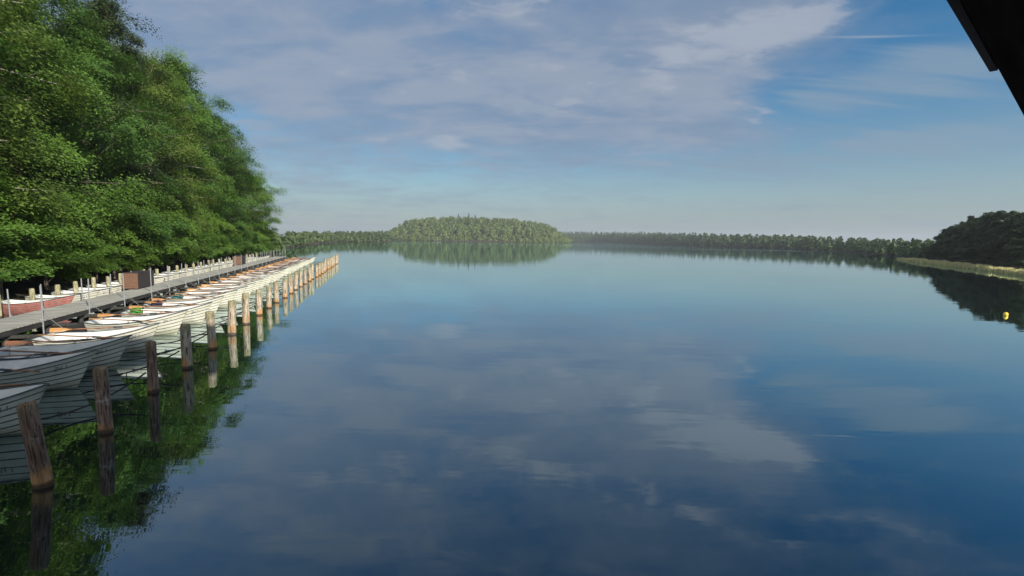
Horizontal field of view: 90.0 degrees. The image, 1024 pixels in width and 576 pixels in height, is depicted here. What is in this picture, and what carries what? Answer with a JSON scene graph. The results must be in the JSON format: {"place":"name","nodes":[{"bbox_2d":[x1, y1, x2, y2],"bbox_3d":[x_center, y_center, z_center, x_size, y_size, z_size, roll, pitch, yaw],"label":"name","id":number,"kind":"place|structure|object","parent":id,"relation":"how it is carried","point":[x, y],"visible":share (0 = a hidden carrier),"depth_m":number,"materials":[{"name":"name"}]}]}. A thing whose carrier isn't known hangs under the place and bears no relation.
{"place":"outdoors","nodes":[
{"label":"outdoors","id":0,"kind":"place"},
{"bbox_2d":[0,240,1023,575],"bbox_3d":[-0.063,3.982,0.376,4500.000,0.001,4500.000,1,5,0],"label":"water","id":1,"kind":"structure","parent":0,"point":[454,408],"depth_m":10.95,"materials":[{"name":"liquid"}]},
{"bbox_2d":[0,383,49,435],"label":"rowing boat","id":2,"kind":"object","parent":1,"relation":"on","point":[11,398],"visible":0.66,"depth_m":10.08,"materials":[{"name":"paint"}]},
{"bbox_2d":[16,400,53,488],"bbox_3d":[-7.388,3.539,8.175,0.278,3.580,0.267,-7,7,-17],"label":"mooring pile","id":3,"kind":"object","parent":1,"relation":"in","point":[37,456],"visible":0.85,"depth_m":7.97,"materials":[{"name":"brown wood"}]},
{"bbox_2d":[41,372,145,419],"bbox_3d":[-9.432,2.430,11.537,0.040,0.437,2.613,2,6,12],"label":"mooring rope","id":4,"kind":"object","parent":3,"relation":"attached to","point":[144,373],"visible":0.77,"depth_m":11.38,"materials":[{"name":"fabric"}]},
{"bbox_2d":[1,295,74,314],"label":"rowing boat","id":5,"kind":"object","parent":1,"relation":"on","point":[18,307],"visible":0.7,"depth_m":24.85,"materials":[{"name":"paint"}]},
{"bbox_2d":[0,349,96,389],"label":"rowing boat","id":6,"kind":"object","parent":1,"relation":"on","point":[61,371],"visible":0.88,"depth_m":13.04,"materials":[{"name":"paint"}]},
{"bbox_2d":[0,368,39,371],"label":"oar","id":7,"kind":"object","parent":6,"relation":"on","point":[2,369],"visible":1,"depth_m":12.17,"materials":[{"name":"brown wood"}]},
{"bbox_2d":[0,352,74,356],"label":"oar","id":8,"kind":"object","parent":6,"relation":"on","point":[37,354],"visible":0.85,"depth_m":13.72,"materials":[{"name":"brown wood"}]},
{"bbox_2d":[81,351,179,378],"bbox_3d":[-10.574,2.241,14.300,0.040,0.617,2.341,5,7,36],"label":"mooring rope","id":9,"kind":"object","parent":6,"relation":"attached to","point":[136,369],"visible":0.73,"depth_m":14.29,"materials":[{"name":"fabric"}]},
{"bbox_2d":[25,290,98,302],"bbox_3d":[-24.079,0.620,27.676,3.148,1.030,1.560,-1,5,-15],"label":"rowing boat","id":10,"kind":"object","parent":1,"relation":"on","point":[78,297],"visible":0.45,"depth_m":27.63,"materials":[{"name":"paint"}]},
{"bbox_2d":[0,335,131,370],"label":"rowing boat","id":11,"kind":"object","parent":1,"relation":"on","point":[108,353],"visible":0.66,"depth_m":15.08,"materials":[{"name":"paint"}]},
{"bbox_2d":[0,350,67,353],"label":"oar","id":12,"kind":"object","parent":11,"relation":"on","point":[28,351],"visible":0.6,"depth_m":14.03,"materials":[{"name":"brown wood"}]},
{"bbox_2d":[4,338,108,345],"bbox_3d":[-13.500,1.590,15.434,2.620,0.164,0.062,-1,-27,-31],"label":"oar","id":13,"kind":"object","parent":11,"relation":"on","point":[12,343],"visible":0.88,"depth_m":15.01,"materials":[{"name":"brown wood"}]},
{"bbox_2d":[119,334,207,360],"bbox_3d":[-11.180,1.924,16.551,0.040,0.429,2.857,3,6,23],"label":"mooring rope","id":14,"kind":"object","parent":11,"relation":"attached to","point":[162,353],"visible":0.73,"depth_m":16.50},
{"bbox_2d":[51,286,118,296],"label":"rowing boat","id":15,"kind":"object","parent":1,"relation":"on","point":[101,292],"visible":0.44,"depth_m":29.94,"materials":[{"name":"paint"}]},
{"bbox_2d":[31,322,159,352],"bbox_3d":[-13.723,1.768,17.214,3.385,1.108,1.678,-1,7,-16],"label":"rowing boat","id":16,"kind":"object","parent":1,"relation":"on","point":[140,336],"visible":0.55,"depth_m":17.35,"materials":[{"name":"paint"}]},
{"bbox_2d":[39,334,114,337],"bbox_3d":[-13.821,1.549,16.391,2.620,0.062,0.164,2,4,-1],"label":"oar","id":17,"kind":"object","parent":16,"relation":"on","point":[78,336],"visible":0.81,"depth_m":16.38,"materials":[{"name":"brown wood"}]},
{"bbox_2d":[49,326,135,331],"bbox_3d":[-14.303,1.386,17.750,2.620,0.164,0.062,-1,-28,-31],"label":"oar","id":18,"kind":"object","parent":16,"relation":"on","point":[58,329],"visible":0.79,"depth_m":17.40,"materials":[{"name":"brown wood"}]},
{"bbox_2d":[68,285,129,292],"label":"rowing boat","id":19,"kind":"object","parent":1,"relation":"on","point":[119,289],"visible":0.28,"depth_m":31.81,"materials":[{"name":"paint"}]},
{"bbox_2d":[92,366,113,433],"bbox_3d":[-8.187,3.311,10.385,0.266,3.508,0.269,1,6,19],"label":"mooring pile","id":20,"kind":"object","parent":1,"relation":"in","point":[102,395],"visible":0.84,"depth_m":10.21,"materials":[{"name":"brown wood"}]},
{"bbox_2d":[86,284,129,289],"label":"rowing boat","id":21,"kind":"object","parent":1,"relation":"on","point":[102,285],"visible":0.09,"depth_m":33.92,"materials":[{"name":"paint"}]},
{"bbox_2d":[83,309,188,335],"bbox_3d":[-14.665,1.436,20.295,3.385,1.108,1.678,-1,7,-13],"label":"rowing boat","id":22,"kind":"object","parent":1,"relation":"on","point":[170,323],"visible":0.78,"depth_m":20.25,"materials":[{"name":"paint"}]},
{"bbox_2d":[89,318,155,321],"bbox_3d":[-14.807,1.219,19.479,2.620,0.062,0.164,2,18,2],"label":"oar","id":23,"kind":"object","parent":22,"relation":"on","point":[119,319],"visible":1,"depth_m":19.47,"materials":[{"name":"brown wood"}]},
{"bbox_2d":[97,312,170,316],"bbox_3d":[-15.226,1.055,20.849,2.620,0.062,0.164,-1,45,-28],"label":"oar","id":24,"kind":"object","parent":22,"relation":"on","point":[101,315],"visible":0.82,"depth_m":20.60,"materials":[{"name":"brown wood"}]},
{"bbox_2d":[0,249,296,346],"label":"jetty","id":25,"kind":"object","parent":1,"relation":"on","point":[46,320],"visible":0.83,"depth_m":25.60,"materials":[{"name":"wood"}]},
{"bbox_2d":[121,270,153,288],"bbox_3d":[-23.789,-0.541,32.616,0.870,1.020,2.640,-1,6,-17],"label":"storage crate","id":26,"kind":"object","parent":25,"relation":"on","point":[137,279],"visible":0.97,"depth_m":31.73,"materials":[{"name":"wood"}]},
{"bbox_2d":[233,255,245,264],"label":"storage crate","id":27,"kind":"object","parent":25,"relation":"on","point":[238,259],"visible":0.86,"depth_m":58.83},
{"bbox_2d":[145,340,158,392],"bbox_3d":[-9.119,3.036,13.055,0.267,3.437,0.278,-2,6,-27],"label":"mooring pile","id":28,"kind":"object","parent":1,"relation":"in","point":[152,370],"visible":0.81,"depth_m":12.88,"materials":[{"name":"brown wood"}]},
{"bbox_2d":[120,302,212,323],"bbox_3d":[-15.189,1.205,22.798,3.385,1.108,1.678,-1,7,-16],"label":"rowing boat","id":29,"kind":"object","parent":1,"relation":"on","point":[195,314],"visible":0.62,"depth_m":22.93,"materials":[{"name":"paint"}]},
{"bbox_2d":[129,305,190,308],"bbox_3d":[-15.802,0.819,23.297,2.620,0.062,0.164,-2,48,-33],"label":"oar","id":30,"kind":"object","parent":29,"relation":"on","point":[130,307],"visible":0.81,"depth_m":23.02,"materials":[{"name":"brown wood"}]},
{"bbox_2d":[143,295,223,314],"bbox_3d":[-16.159,0.950,25.477,3.385,1.108,1.678,-1,7,-14],"label":"rowing boat","id":31,"kind":"object","parent":1,"relation":"on","point":[216,301],"visible":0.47,"depth_m":25.66,"materials":[{"name":"paint"}]},
{"bbox_2d":[180,323,192,368],"bbox_3d":[-9.778,2.826,15.446,0.308,3.560,0.341,-5,8,-45],"label":"mooring pile","id":32,"kind":"object","parent":1,"relation":"in","point":[186,344],"visible":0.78,"depth_m":15.24,"materials":[{"name":"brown wood"}]},
{"bbox_2d":[165,290,236,307],"bbox_3d":[-16.878,0.677,28.127,3.385,1.108,1.678,-1,5,-12],"label":"rowing boat","id":33,"kind":"object","parent":1,"relation":"on","point":[227,296],"visible":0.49,"depth_m":28.11,"materials":[{"name":"paint"}]},
{"bbox_2d":[205,311,217,349],"bbox_3d":[-10.556,2.561,18.121,0.325,3.560,0.345,-7,11,-42],"label":"mooring pile","id":34,"kind":"object","parent":1,"relation":"in","point":[211,330],"visible":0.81,"depth_m":17.87,"materials":[{"name":"brown wood"}]},
{"bbox_2d":[183,286,246,301],"bbox_3d":[-17.562,0.456,30.480,3.385,1.108,1.678,-1,6,-17],"label":"rowing boat","id":35,"kind":"object","parent":1,"relation":"on","point":[238,295],"visible":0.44,"depth_m":30.64,"materials":[{"name":"paint"}]},
{"bbox_2d":[195,282,255,295],"bbox_3d":[-18.261,0.201,32.904,3.385,1.108,1.678,-1,6,-15],"label":"rowing boat","id":36,"kind":"object","parent":1,"relation":"on","point":[250,287],"visible":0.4,"depth_m":33.05,"materials":[{"name":"paint"}]},
{"bbox_2d":[227,300,235,334],"bbox_3d":[-11.352,2.307,20.766,0.341,3.631,0.321,2,4,4],"label":"mooring pile","id":37,"kind":"object","parent":1,"relation":"in","point":[231,328],"visible":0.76,"depth_m":20.59,"materials":[{"name":"brown wood"}]},
{"bbox_2d":[208,279,262,292],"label":"rowing boat","id":38,"kind":"object","parent":1,"relation":"on","point":[257,284],"visible":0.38,"depth_m":35.59,"materials":[{"name":"paint"}]},
{"bbox_2d":[217,276,268,288],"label":"rowing boat","id":39,"kind":"object","parent":1,"relation":"on","point":[264,280],"visible":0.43,"depth_m":38.19,"materials":[{"name":"paint"}]},
{"bbox_2d":[242,293,249,324],"bbox_3d":[-12.057,2.074,23.274,0.338,3.756,0.347,-2,8,-26],"label":"mooring pile","id":40,"kind":"object","parent":1,"relation":"in","point":[245,310],"visible":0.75,"depth_m":23.04,"materials":[{"name":"brown wood"}]},
{"bbox_2d":[228,274,272,285],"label":"rowing boat","id":41,"kind":"object","parent":1,"relation":"on","point":[266,283],"visible":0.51,"depth_m":40.63,"materials":[{"name":"paint"}]},
{"bbox_2d":[237,272,279,282],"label":"rowing boat","id":42,"kind":"object","parent":1,"relation":"on","point":[274,277],"visible":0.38,"depth_m":42.95,"materials":[{"name":"paint"}]},
{"bbox_2d":[255,289,262,315],"bbox_3d":[-12.788,1.779,25.894,0.341,3.458,0.308,-1,7,-29],"label":"mooring pile","id":43,"kind":"object","parent":1,"relation":"in","point":[258,298],"visible":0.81,"depth_m":25.68,"materials":[{"name":"brown wood"}]},
{"bbox_2d":[266,286,271,307],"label":"mooring pile","id":44,"kind":"object","parent":1,"relation":"in","point":[268,296],"visible":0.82,"depth_m":28.32,"materials":[{"name":"brown wood"}]},
{"bbox_2d":[273,282,278,302],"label":"mooring pile","id":45,"kind":"object","parent":1,"relation":"in","point":[276,292],"visible":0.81,"depth_m":30.66,"materials":[{"name":"brown wood"}]},
{"bbox_2d":[282,279,287,297],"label":"mooring pile","id":46,"kind":"object","parent":1,"relation":"in","point":[285,290],"visible":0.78,"depth_m":33.19,"materials":[{"name":"brown wood"}]},
{"bbox_2d":[288,275,293,293],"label":"mooring pile","id":47,"kind":"object","parent":1,"relation":"in","point":[290,282],"visible":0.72,"depth_m":35.71,"materials":[{"name":"brown wood"}]},
{"bbox_2d":[293,272,297,289],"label":"mooring pile","id":48,"kind":"object","parent":1,"relation":"in","point":[295,281],"visible":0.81,"depth_m":38.23,"materials":[{"name":"brown wood"}]},
{"bbox_2d":[896,257,1023,275],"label":"reeds","id":49,"kind":"object","parent":1,"relation":"in","point":[1009,270],"visible":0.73,"depth_m":94.55,"materials":[{"name":"green plant"}]},
{"bbox_2d":[947,0,1023,114],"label":"boathouse","id":50,"kind":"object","parent":1,"relation":"on","point":[994,30],"visible":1,"depth_m":1.57,"materials":[{"name":"wood"}]},
{"bbox_2d":[2,234,1023,299],"bbox_3d":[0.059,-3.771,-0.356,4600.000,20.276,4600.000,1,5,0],"label":"ground","id":51,"kind":"structure","parent":0,"point":[18,291],"depth_m":50.91,"materials":[{"name":"plant"}]},
{"bbox_2d":[0,230,29,282],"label":"shrub","id":52,"kind":"object","parent":51,"relation":"on","point":[3,238],"visible":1,"depth_m":25.81,"materials":[{"name":"green plant"}]},
{"bbox_2d":[0,61,39,196],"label":"broadleaf tree","id":53,"kind":"object","parent":51,"relation":"on","point":[22,168],"visible":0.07,"depth_m":35.16,"materials":[{"name":"green plant"}]},
{"bbox_2d":[0,0,57,134],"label":"broadleaf tree","id":54,"kind":"object","parent":51,"relation":"on","point":[14,51],"visible":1,"depth_m":26.28,"materials":[{"name":"green plant"}]},
{"bbox_2d":[0,23,67,198],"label":"broadleaf tree","id":55,"kind":"object","parent":51,"relation":"on","point":[36,115],"visible":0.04,"depth_m":39.45,"materials":[{"name":"green plant"}]},
{"bbox_2d":[0,41,93,262],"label":"broadleaf tree","id":56,"kind":"object","parent":51,"relation":"on","point":[47,143],"depth_m":42.90,"materials":[{"name":"green plant"}]},
{"bbox_2d":[0,165,96,298],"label":"shrub","id":57,"kind":"object","parent":51,"relation":"on","point":[20,228],"visible":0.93,"depth_m":28.51,"materials":[{"name":"green plant"}]},
{"bbox_2d":[0,0,100,261],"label":"broadleaf tree","id":58,"kind":"object","parent":51,"relation":"on","point":[29,143],"visible":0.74,"depth_m":29.27,"materials":[{"name":"green plant"}]},
{"bbox_2d":[2,194,113,289],"bbox_3d":[-30.091,-2.651,32.771,6.222,6.596,6.891,0,6,-13],"label":"shrub","id":59,"kind":"object","parent":51,"relation":"on","point":[69,272],"visible":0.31,"depth_m":33.48,"materials":[{"name":"green plant"}]},
{"bbox_2d":[0,0,155,282],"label":"broadleaf tree","id":60,"kind":"object","parent":51,"relation":"on","point":[75,160],"visible":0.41,"depth_m":34.99,"materials":[{"name":"green plant"}]},
{"bbox_2d":[65,217,129,282],"bbox_3d":[-31.202,-2.684,38.304,4.457,5.452,4.024,-4,7,-43],"label":"shrub","id":61,"kind":"object","parent":51,"relation":"on","point":[104,241],"visible":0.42,"depth_m":38.24,"materials":[{"name":"green plant"}]},
{"bbox_2d":[1,1,195,274],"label":"broadleaf tree","id":62,"kind":"object","parent":51,"relation":"on","point":[83,35],"visible":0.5,"depth_m":42.08,"materials":[{"name":"green plant"}]},
{"bbox_2d":[41,37,194,196],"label":"broadleaf tree","id":63,"kind":"object","parent":51,"relation":"on","point":[187,174],"visible":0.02,"depth_m":59.31,"materials":[{"name":"green plant"}]},
{"bbox_2d":[31,0,206,269],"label":"broadleaf tree","id":64,"kind":"object","parent":51,"relation":"on","point":[115,31],"visible":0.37,"depth_m":47.29,"materials":[{"name":"green plant"}]},
{"bbox_2d":[86,208,163,278],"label":"shrub","id":65,"kind":"object","parent":51,"relation":"on","point":[121,234],"visible":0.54,"depth_m":41.70,"materials":[{"name":"green plant"}]},
{"bbox_2d":[98,187,197,269],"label":"shrub","id":66,"kind":"object","parent":51,"relation":"on","point":[165,249],"visible":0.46,"depth_m":46.10,"materials":[{"name":"green plant"}]},
{"bbox_2d":[89,45,224,264],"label":"broadleaf tree","id":67,"kind":"object","parent":51,"relation":"on","point":[160,92],"visible":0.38,"depth_m":55.45,"materials":[{"name":"green plant"}]},
{"bbox_2d":[138,191,215,270],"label":"shrub","id":68,"kind":"object","parent":51,"relation":"on","point":[187,258],"visible":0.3,"depth_m":52.40,"materials":[{"name":"green plant"}]},
{"bbox_2d":[172,201,214,267],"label":"shrub","id":69,"kind":"object","parent":51,"relation":"on","point":[204,238],"visible":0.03,"depth_m":55.53,"materials":[{"name":"green plant"}]},
{"bbox_2d":[174,226,216,264],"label":"shrub","id":70,"kind":"object","parent":51,"relation":"on","point":[210,241],"visible":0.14,"depth_m":60.54,"materials":[{"name":"green plant"}]},
{"bbox_2d":[142,40,258,260],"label":"broadleaf tree","id":71,"kind":"object","parent":51,"relation":"on","point":[185,89],"visible":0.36,"depth_m":62.86,"materials":[{"name":"green plant"}]},
{"bbox_2d":[163,103,266,252],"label":"broadleaf tree","id":72,"kind":"object","parent":51,"relation":"on","point":[240,155],"visible":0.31,"depth_m":72.90,"materials":[{"name":"green plant"}]},
{"bbox_2d":[199,225,230,263],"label":"shrub","id":73,"kind":"object","parent":51,"relation":"on","point":[219,251],"visible":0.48,"depth_m":64.45,"materials":[{"name":"green plant"}]},
{"bbox_2d":[191,204,244,261],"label":"shrub","id":74,"kind":"object","parent":51,"relation":"on","point":[219,221],"visible":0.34,"depth_m":67.65,"materials":[{"name":"green plant"}]},
{"bbox_2d":[195,120,271,255],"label":"broadleaf tree","id":75,"kind":"object","parent":51,"relation":"on","point":[257,212],"visible":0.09,"depth_m":80.83,"materials":[{"name":"green plant"}]},
{"bbox_2d":[221,223,245,259],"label":"shrub","id":76,"kind":"object","parent":51,"relation":"on","point":[229,255],"visible":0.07,"depth_m":74.05,"materials":[{"name":"green plant"}]},
{"bbox_2d":[229,217,254,254],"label":"shrub","id":77,"kind":"object","parent":51,"relation":"on","point":[245,235],"visible":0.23,"depth_m":77.81,"materials":[{"name":"green plant"}]},
{"bbox_2d":[232,223,261,254],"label":"shrub","id":78,"kind":"object","parent":51,"relation":"on","point":[256,235],"visible":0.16,"depth_m":82.00,"materials":[{"name":"green plant"}]},
{"bbox_2d":[209,154,289,251],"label":"broadleaf tree","id":79,"kind":"object","parent":51,"relation":"on","point":[263,194],"visible":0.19,"depth_m":89.03,"materials":[{"name":"green plant"}]},
{"bbox_2d":[242,218,268,256],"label":"shrub","id":80,"kind":"object","parent":51,"relation":"on","point":[258,225],"visible":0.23,"depth_m":85.71,"materials":[{"name":"green plant"}]},
{"bbox_2d":[234,178,281,242],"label":"broadleaf tree","id":81,"kind":"object","parent":51,"relation":"on","point":[275,220],"visible":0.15,"depth_m":98.96,"materials":[{"name":"green plant"}]},
{"bbox_2d":[250,219,281,255],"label":"shrub","id":82,"kind":"object","parent":51,"relation":"on","point":[264,224],"visible":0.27,"depth_m":90.66,"materials":[{"name":"green plant"}]},
{"bbox_2d":[257,231,279,256],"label":"shrub","id":83,"kind":"object","parent":51,"relation":"on","point":[271,239],"visible":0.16,"depth_m":94.73,"materials":[{"name":"green plant"}]},
{"bbox_2d":[247,230,391,254],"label":"forest","id":84,"kind":"object","parent":51,"relation":"on","point":[297,238],"visible":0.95,"depth_m":324.62,"materials":[{"name":"green plant"}]},
{"bbox_2d":[388,216,571,242],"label":"island forest","id":85,"kind":"object","parent":51,"relation":"on","point":[460,228],"visible":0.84,"depth_m":823.55,"materials":[{"name":"plant"}]},
{"bbox_2d":[559,231,810,248],"bbox_3d":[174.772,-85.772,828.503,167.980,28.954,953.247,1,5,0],"label":"forest","id":86,"kind":"object","parent":51,"relation":"on","point":[774,241],"visible":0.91,"depth_m":659.60,"materials":[{"name":"green plant"}]},
{"bbox_2d":[803,235,935,257],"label":"forest","id":87,"kind":"object","parent":51,"relation":"on","point":[915,248],"visible":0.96,"depth_m":225.42,"materials":[{"name":"green plant"}]},
{"bbox_2d":[931,238,947,257],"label":"broadleaf tree","id":88,"kind":"object","parent":51,"relation":"on","point":[939,245],"visible":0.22,"depth_m":134.24,"materials":[{"name":"green plant"}]},
{"bbox_2d":[940,239,960,259],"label":"broadleaf tree","id":89,"kind":"object","parent":51,"relation":"on","point":[950,247],"visible":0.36,"depth_m":120.23,"materials":[{"name":"green plant"}]},
{"bbox_2d":[941,222,966,253],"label":"broadleaf tree","id":90,"kind":"object","parent":51,"relation":"on","point":[952,236],"visible":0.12,"depth_m":122.85,"materials":[{"name":"green plant"}]},
{"bbox_2d":[955,227,976,260],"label":"broadleaf tree","id":91,"kind":"object","parent":51,"relation":"on","point":[967,234],"visible":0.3,"depth_m":113.92,"materials":[{"name":"green plant"}]},
{"bbox_2d":[957,218,979,247],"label":"broadleaf tree","id":92,"kind":"object","parent":51,"relation":"on","point":[970,223],"visible":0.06,"depth_m":116.56,"materials":[{"name":"green plant"}]},
{"bbox_2d":[965,220,989,256],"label":"broadleaf tree","id":93,"kind":"object","parent":51,"relation":"on","point":[977,229],"visible":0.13,"depth_m":110.17,"materials":[{"name":"green plant"}]},
{"bbox_2d":[954,210,1006,253],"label":"broadleaf tree","id":94,"kind":"object","parent":51,"relation":"on","point":[995,215],"visible":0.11,"depth_m":107.36,"materials":[{"name":"green plant"}]},
{"bbox_2d":[966,236,995,263],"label":"broadleaf tree","id":95,"kind":"object","parent":51,"relation":"on","point":[980,249],"visible":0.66,"depth_m":100.58,"materials":[{"name":"green plant"}]},
{"bbox_2d":[971,211,994,230],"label":"broadleaf tree","id":96,"kind":"object","parent":51,"relation":"on","point":[983,216],"visible":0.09,"depth_m":111.59,"materials":[{"name":"green plant"}]},
{"bbox_2d":[976,217,1000,232],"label":"broadleaf tree","id":97,"kind":"object","parent":51,"relation":"on","point":[988,226],"visible":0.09,"depth_m":105.18,"materials":[{"name":"green plant"}]},
{"bbox_2d":[985,238,1007,264],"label":"broadleaf tree","id":98,"kind":"object","parent":51,"relation":"on","point":[996,254],"visible":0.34,"depth_m":95.04,"materials":[{"name":"green plant"}]},
{"bbox_2d":[984,217,1013,260],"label":"broadleaf tree","id":99,"kind":"object","parent":51,"relation":"on","point":[1003,224],"visible":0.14,"depth_m":99.28,"materials":[{"name":"green plant"}]},
{"bbox_2d":[979,210,1019,242],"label":"broadleaf tree","id":100,"kind":"object","parent":51,"relation":"on","point":[1007,215],"visible":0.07,"depth_m":101.72,"materials":[{"name":"green plant"}]},
{"bbox_2d":[987,215,1023,260],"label":"broadleaf tree","id":101,"kind":"object","parent":51,"relation":"on","point":[1014,221],"visible":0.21,"depth_m":93.48,"materials":[{"name":"green plant"}]},
{"bbox_2d":[997,238,1020,265],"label":"broadleaf tree","id":102,"kind":"object","parent":51,"relation":"on","point":[1005,251],"visible":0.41,"depth_m":89.13,"materials":[{"name":"green plant"}]},
{"bbox_2d":[999,225,1023,263],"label":"broadleaf tree","id":103,"kind":"object","parent":51,"relation":"on","point":[1019,235],"visible":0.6,"depth_m":86.43,"materials":[{"name":"green plant"}]},
{"bbox_2d":[999,219,1023,248],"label":"broadleaf tree","id":104,"kind":"object","parent":51,"relation":"on","point":[1007,233],"visible":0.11,"depth_m":91.35,"materials":[{"name":"green plant"}]},
{"bbox_2d":[1009,238,1023,267],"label":"broadleaf tree","id":105,"kind":"object","parent":51,"relation":"on","point":[1020,250],"visible":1,"depth_m":83.74,"materials":[{"name":"green plant"}]},
{"bbox_2d":[37,0,1023,242],"label":"sky","id":106,"kind":"structure","parent":0,"point":[869,119],"materials":[{"name":"blue"}]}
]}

